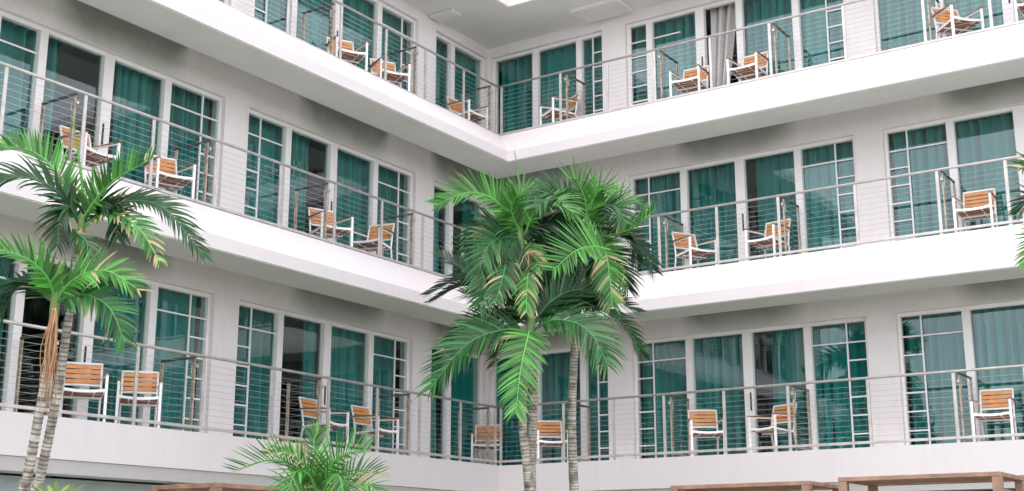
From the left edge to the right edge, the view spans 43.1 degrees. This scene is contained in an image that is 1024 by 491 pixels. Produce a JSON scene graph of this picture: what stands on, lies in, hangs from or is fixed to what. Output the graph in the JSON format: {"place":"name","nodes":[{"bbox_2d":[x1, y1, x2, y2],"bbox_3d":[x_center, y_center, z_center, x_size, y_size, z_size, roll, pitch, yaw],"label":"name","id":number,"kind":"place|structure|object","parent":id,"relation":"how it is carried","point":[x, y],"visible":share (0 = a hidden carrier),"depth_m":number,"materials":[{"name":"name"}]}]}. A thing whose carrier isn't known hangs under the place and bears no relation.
{"place":"outdoors","nodes":[
{"label":"outdoors","id":0,"kind":"place"},
{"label":"ground","id":1,"kind":"structure","parent":0,"visible":0},
{"bbox_2d":[0,115,214,490],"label":"palm tree","id":2,"kind":"object","parent":1,"relation":"on","point":[112,209],"visible":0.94,"depth_m":12.56,"materials":[{"name":"green plant"}]},
{"bbox_2d":[420,150,588,490],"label":"palm tree","id":3,"kind":"object","parent":1,"relation":"on","point":[509,221],"visible":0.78,"depth_m":16.63,"materials":[{"name":"green plant"}]},
{"bbox_2d":[0,0,1023,490],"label":"hotel building","id":4,"kind":"structure","parent":1,"relation":"on","point":[260,292],"depth_m":20.87,"materials":[{"name":"white paint"}]},
{"bbox_2d":[61,362,108,421],"bbox_3d":[-5.420,1.850,16.355,0.573,0.838,0.628,5,-15,-21],"label":"patio chair","id":5,"kind":"object","parent":4,"relation":"on","point":[75,394],"visible":0.67,"depth_m":16.58,"materials":[{"name":"orange wood"}]},
{"bbox_2d":[58,125,121,169],"bbox_3d":[-5.563,-1.172,16.962,0.628,0.838,0.573,-9,-17,33],"label":"patio chair","id":6,"kind":"object","parent":4,"relation":"on","point":[90,158],"visible":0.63,"depth_m":16.98,"materials":[{"name":"orange wood"}]},
{"bbox_2d":[114,370,162,427],"bbox_3d":[-4.920,2.030,17.082,0.573,0.838,0.628,4,-14,-16],"label":"patio chair","id":7,"kind":"object","parent":4,"relation":"on","point":[122,400],"visible":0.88,"depth_m":17.29,"materials":[{"name":"orange wood"}]},
{"bbox_2d":[143,153,196,198],"bbox_3d":[-4.793,-0.913,18.011,0.573,0.838,0.628,11,-17,-37],"label":"patio chair","id":8,"kind":"object","parent":4,"relation":"on","point":[164,181],"visible":0.78,"depth_m":18.01,"materials":[{"name":"orange wood"}]},
{"bbox_2d":[0,61,489,281],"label":"balcony railing","id":9,"kind":"object","parent":4,"relation":"on","point":[74,103],"visible":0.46,"depth_m":18.30,"materials":[{"name":"metal"}]},
{"bbox_2d":[0,319,497,464],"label":"balcony railing","id":10,"kind":"object","parent":4,"relation":"on","point":[15,406],"visible":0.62,"depth_m":18.32,"materials":[{"name":"metal"}]},
{"bbox_2d":[298,396,349,448],"bbox_3d":[-2.930,2.764,20.058,0.628,0.838,0.573,-7,-15,25],"label":"patio chair","id":11,"kind":"object","parent":4,"relation":"on","point":[313,407],"visible":0.69,"depth_m":20.12,"materials":[{"name":"orange wood"}]},
{"bbox_2d":[306,207,353,249],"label":"patio chair","id":12,"kind":"object","parent":4,"relation":"on","point":[320,225],"visible":0.61,"depth_m":20.73,"materials":[{"name":"orange wood"}]},
{"bbox_2d":[325,35,368,70],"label":"patio chair","id":13,"kind":"object","parent":4,"relation":"on","point":[348,52],"visible":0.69,"depth_m":21.52,"materials":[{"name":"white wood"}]},
{"bbox_2d":[217,0,498,134],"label":"balcony railing","id":14,"kind":"object","parent":4,"relation":"on","point":[489,92],"visible":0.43,"depth_m":22.09,"materials":[{"name":"metal"}]},
{"bbox_2d":[349,223,394,258],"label":"patio chair","id":15,"kind":"object","parent":4,"relation":"on","point":[372,246],"visible":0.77,"depth_m":21.70,"materials":[{"name":"orange wood"}]},
{"bbox_2d":[350,405,398,453],"bbox_3d":[-2.247,3.010,21.054,0.628,0.838,0.573,-8,-16,31],"label":"patio chair","id":16,"kind":"object","parent":4,"relation":"on","point":[366,417],"visible":0.78,"depth_m":21.11,"materials":[{"name":"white wood"}]},
{"bbox_2d":[368,57,410,90],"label":"patio chair","id":17,"kind":"object","parent":4,"relation":"on","point":[396,81],"visible":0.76,"depth_m":22.50,"materials":[{"name":"orange wood"}]},
{"bbox_2d":[430,8,461,22],"bbox_3d":[-1.246,-4.340,24.435,0.540,0.058,0.320,-9,-17,33],"label":"ceiling light","id":18,"kind":"object","parent":4,"relation":"attached to","point":[445,15],"visible":1,"depth_m":24.37,"materials":[{"name":"paint"}]},
{"bbox_2d":[446,96,487,128],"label":"patio chair","id":19,"kind":"object","parent":4,"relation":"on","point":[453,103],"visible":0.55,"depth_m":24.51,"materials":[{"name":"orange wood"}]},
{"bbox_2d":[471,424,503,461],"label":"patio chair","id":20,"kind":"object","parent":4,"relation":"on","point":[479,433],"visible":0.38,"depth_m":23.95,"materials":[{"name":"orange wood"}]},
{"bbox_2d":[536,420,567,463],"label":"patio chair","id":21,"kind":"object","parent":4,"relation":"on","point":[549,435],"visible":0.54,"depth_m":23.28,"materials":[{"name":"orange wood"}]},
{"bbox_2d":[539,91,580,124],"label":"patio chair","id":22,"kind":"object","parent":4,"relation":"on","point":[552,112],"visible":0.77,"depth_m":24.35,"materials":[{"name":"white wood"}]},
{"bbox_2d":[570,0,632,22],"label":"ceiling hatch","id":23,"kind":"object","parent":4,"relation":"attached to","point":[596,11],"visible":1,"depth_m":24.17,"materials":[{"name":"paint"}]},
{"bbox_2d":[668,64,709,96],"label":"patio chair","id":24,"kind":"object","parent":4,"relation":"on","point":[693,80],"visible":0.91,"depth_m":22.83,"materials":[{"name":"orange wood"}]},
{"bbox_2d":[671,231,716,270],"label":"patio chair","id":25,"kind":"object","parent":4,"relation":"on","point":[696,252],"visible":0.87,"depth_m":22.25,"materials":[{"name":"orange wood"}]},
{"bbox_2d":[686,410,723,455],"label":"patio chair","id":26,"kind":"object","parent":4,"relation":"on","point":[705,417],"visible":0.92,"depth_m":21.63,"materials":[{"name":"orange wood"}]},
{"bbox_2d":[726,51,768,83],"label":"patio chair","id":27,"kind":"object","parent":4,"relation":"on","point":[755,67],"visible":0.88,"depth_m":22.24,"materials":[{"name":"white wood"}]},
{"bbox_2d":[498,364,1023,465],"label":"balcony railing","id":28,"kind":"object","parent":4,"relation":"on","point":[790,446],"visible":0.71,"depth_m":20.42,"materials":[{"name":"metal"}]},
{"bbox_2d":[499,0,1023,135],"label":"balcony railing","id":29,"kind":"object","parent":4,"relation":"on","point":[845,55],"visible":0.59,"depth_m":22.18,"materials":[{"name":"metal"}]},
{"bbox_2d":[744,218,791,260],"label":"patio chair","id":30,"kind":"object","parent":4,"relation":"on","point":[772,236],"visible":0.86,"depth_m":21.44,"materials":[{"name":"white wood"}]},
{"bbox_2d":[747,403,796,452],"bbox_3d":[4.204,2.942,20.776,0.628,0.838,0.573,11,-17,-37],"label":"patio chair","id":31,"kind":"object","parent":4,"relation":"on","point":[781,414],"visible":0.81,"depth_m":20.81,"materials":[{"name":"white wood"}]},
{"bbox_2d":[528,155,1023,279],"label":"balcony railing","id":32,"kind":"object","parent":4,"relation":"on","point":[941,231],"visible":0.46,"depth_m":20.49,"materials":[{"name":"metal"}]},
{"bbox_2d":[930,3,984,38],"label":"patio chair","id":33,"kind":"object","parent":4,"relation":"on","point":[951,24],"visible":0.9,"depth_m":20.32,"materials":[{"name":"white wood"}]},
{"bbox_2d":[951,188,998,232],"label":"patio chair","id":34,"kind":"object","parent":4,"relation":"on","point":[976,212],"visible":0.9,"depth_m":19.71,"materials":[{"name":"orange wood"}]},
{"bbox_2d":[969,388,1017,441],"bbox_3d":[7.041,2.474,18.883,0.573,0.838,0.628,-8,-16,29],"label":"patio chair","id":35,"kind":"object","parent":4,"relation":"on","point":[1002,416],"visible":0.83,"depth_m":19.05,"materials":[{"name":"orange wood"}]},
{"bbox_2d":[1014,0,1023,21],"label":"patio chair","id":36,"kind":"object","parent":4,"relation":"on","point":[1016,5],"visible":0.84,"depth_m":19.62,"materials":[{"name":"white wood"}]},
{"bbox_2d":[518,158,664,490],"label":"palm tree","id":37,"kind":"object","parent":1,"relation":"on","point":[600,210],"visible":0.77,"depth_m":16.83,"materials":[{"name":"green plant"}]},
{"bbox_2d":[1005,150,1023,270],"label":"palm tree","id":38,"kind":"object","parent":1,"relation":"on","point":[1019,207],"visible":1,"depth_m":11.86,"materials":[{"name":"green plant"}]},
{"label":"pool deck","id":39,"kind":"structure","parent":0,"visible":0},
{"bbox_2d":[32,480,83,490],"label":"leafy plant","id":40,"kind":"object","parent":39,"relation":"on","point":[57,488],"visible":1,"depth_m":11.74,"materials":[{"name":"green plant"}]},
{"bbox_2d":[0,232,153,490],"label":"palm tree","id":41,"kind":"object","parent":39,"relation":"on","point":[57,284],"visible":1,"depth_m":12.00,"materials":[{"name":"green plant"}]},
{"bbox_2d":[151,482,309,490],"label":"wooden cabana","id":42,"kind":"object","parent":39,"relation":"on","point":[215,486],"visible":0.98,"depth_m":14.05,"materials":[{"name":"brown wood"}]},
{"bbox_2d":[223,419,394,490],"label":"palm tree","id":43,"kind":"object","parent":39,"relation":"on","point":[319,477],"visible":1,"depth_m":13.05,"materials":[{"name":"green plant"}]},
{"bbox_2d":[415,237,651,490],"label":"palm tree","id":44,"kind":"object","parent":39,"relation":"on","point":[556,307],"visible":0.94,"depth_m":15.97,"materials":[{"name":"green plant"}]},
{"bbox_2d":[670,481,838,490],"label":"wooden cabana","id":45,"kind":"object","parent":39,"relation":"on","point":[790,486],"visible":0.9,"depth_m":16.31,"materials":[{"name":"brown wood"}]},
{"bbox_2d":[838,471,1023,490],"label":"wooden cabana","id":46,"kind":"object","parent":39,"relation":"on","point":[997,479],"visible":1,"depth_m":15.16,"materials":[{"name":"brown wood"}]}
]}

